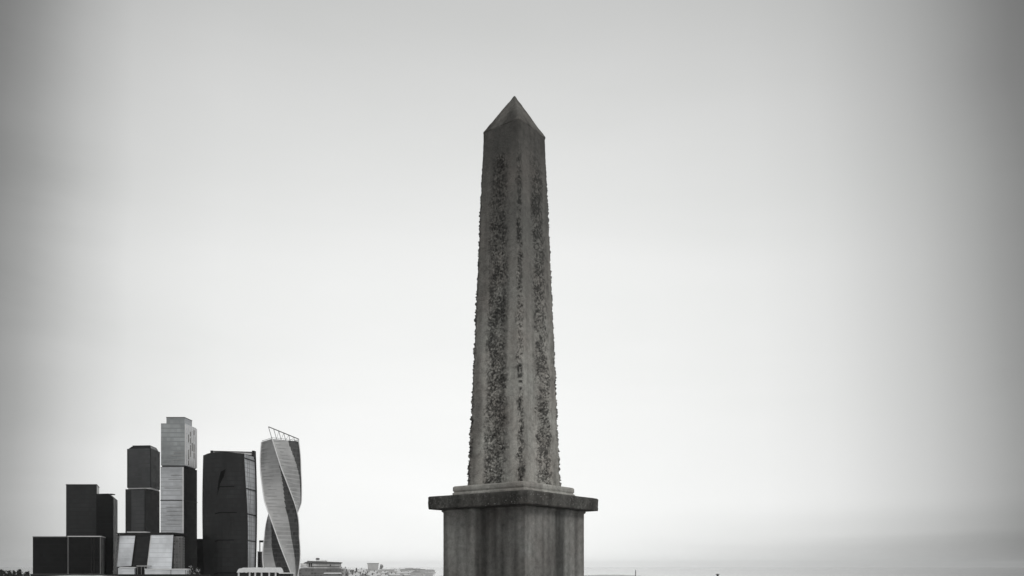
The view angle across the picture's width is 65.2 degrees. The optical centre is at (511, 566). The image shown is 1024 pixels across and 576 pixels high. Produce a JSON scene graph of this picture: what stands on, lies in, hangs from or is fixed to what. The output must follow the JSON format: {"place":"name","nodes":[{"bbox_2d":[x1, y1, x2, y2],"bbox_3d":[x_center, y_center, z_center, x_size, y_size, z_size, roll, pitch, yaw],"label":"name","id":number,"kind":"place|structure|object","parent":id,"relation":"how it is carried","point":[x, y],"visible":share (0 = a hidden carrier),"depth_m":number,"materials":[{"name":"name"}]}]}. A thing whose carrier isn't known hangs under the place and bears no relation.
{"place":"outdoors","nodes":[
{"label":"outdoors","id":0,"kind":"place"},
{"bbox_2d":[33,536,67,573],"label":"office block","id":1,"kind":"structure","parent":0,"point":[50,554],"depth_m":702.00,"materials":[{"name":"black glass"}]},
{"bbox_2d":[66,484,98,535],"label":"skyscraper","id":2,"kind":"structure","parent":0,"point":[80,509],"depth_m":738.00,"materials":[{"name":"grey glass"}]},
{"bbox_2d":[67,536,105,573],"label":"office block","id":3,"kind":"structure","parent":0,"point":[86,554],"depth_m":690.00,"materials":[{"name":"black glass"}]},
{"bbox_2d":[96,494,117,573],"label":"skyscraper","id":4,"kind":"structure","parent":0,"point":[107,516],"depth_m":727.86,"materials":[{"name":"black glass"}]},
{"bbox_2d":[30,574,209,575],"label":"perimeter wall","id":5,"kind":"structure","parent":0,"point":[125,574],"depth_m":610.00,"materials":[{"name":"grey"}]},
{"bbox_2d":[118,567,136,573],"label":"pavilion","id":6,"kind":"structure","parent":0,"point":[126,570],"depth_m":655.00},
{"bbox_2d":[125,445,159,532],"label":"skyscraper","id":7,"kind":"structure","parent":0,"point":[142,502],"depth_m":727.74,"materials":[{"name":"grey glass"}]},
{"bbox_2d":[113,532,187,573],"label":"podium building","id":8,"kind":"structure","parent":0,"point":[163,550],"depth_m":671.20,"materials":[{"name":"grey glass"}]},
{"bbox_2d":[144,569,189,573],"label":"pavilion","id":9,"kind":"structure","parent":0,"point":[165,571],"depth_m":655.00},
{"bbox_2d":[197,539,203,573],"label":"office block","id":10,"kind":"structure","parent":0,"point":[200,554],"depth_m":752.00,"materials":[{"name":"grey glass"}]},
{"bbox_2d":[237,567,282,575],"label":"market hall","id":11,"kind":"structure","parent":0,"point":[265,571],"depth_m":640.00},
{"bbox_2d":[258,540,263,567],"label":"stair tower","id":12,"kind":"structure","parent":0,"point":[260,559],"depth_m":734.40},
{"bbox_2d":[279,573,293,575],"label":"snowy shed","id":13,"kind":"structure","parent":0,"point":[286,574],"depth_m":642.00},
{"bbox_2d":[299,560,341,575],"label":"exhibition hall","id":14,"kind":"structure","parent":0,"point":[316,568],"depth_m":900.00,"materials":[{"name":"grey concrete"}]},
{"bbox_2d":[324,573,341,575],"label":"house","id":15,"kind":"structure","parent":0,"point":[332,574],"depth_m":850.00,"materials":[{"name":"grey"}]},
{"bbox_2d":[61,572,638,575],"bbox_3d":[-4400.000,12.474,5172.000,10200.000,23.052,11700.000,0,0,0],"label":"ground","id":16,"kind":"structure","parent":0,"point":[411,575],"depth_m":105.03,"materials":[{"name":"grey"}]},
{"bbox_2d":[16,569,21,575],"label":"evergreen tree","id":17,"kind":"object","parent":16,"relation":"on","point":[19,572],"visible":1,"depth_m":488.06,"materials":[{"name":"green plant"}]},
{"bbox_2d":[136,565,151,573],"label":"porch","id":18,"kind":"object","parent":16,"relation":"on","point":[140,569],"visible":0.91,"depth_m":664.94,"materials":[{"name":"concrete"}]},
{"bbox_2d":[160,417,196,573],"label":"skyscraper","id":19,"kind":"structure","parent":16,"relation":"on","point":[178,500],"depth_m":701.00,"materials":[{"name":"grey glass"}]},
{"bbox_2d":[202,450,256,575],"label":"skyscraper","id":20,"kind":"structure","parent":16,"relation":"on","point":[229,507],"depth_m":692.48,"materials":[{"name":"grey glass"}]},
{"bbox_2d":[260,426,301,575],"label":"skyscraper","id":21,"kind":"structure","parent":16,"relation":"on","point":[280,472],"depth_m":706.63,"materials":[{"name":"grey glass"}]},
{"bbox_2d":[341,567,345,575],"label":"city house","id":22,"kind":"structure","parent":16,"relation":"on","point":[343,571],"depth_m":960.00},
{"bbox_2d":[425,572,432,575],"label":"city house","id":23,"kind":"structure","parent":16,"relation":"on","point":[428,573],"depth_m":1700.00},
{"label":"plaza paving","id":24,"kind":"structure","parent":16,"relation":"on","visible":0},
{"bbox_2d":[428,96,597,575],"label":"obelisk","id":25,"kind":"object","parent":24,"relation":"on","point":[513,507],"visible":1,"depth_m":24.20,"materials":[{"name":"stone"}]},
{"bbox_2d":[367,563,378,570],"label":"apartment block","id":26,"kind":"structure","parent":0,"point":[372,566],"depth_m":2400.00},
{"bbox_2d":[0,0,1023,566],"label":"sky","id":27,"kind":"structure","parent":0,"point":[786,238],"materials":[{"name":"white"}]}
]}

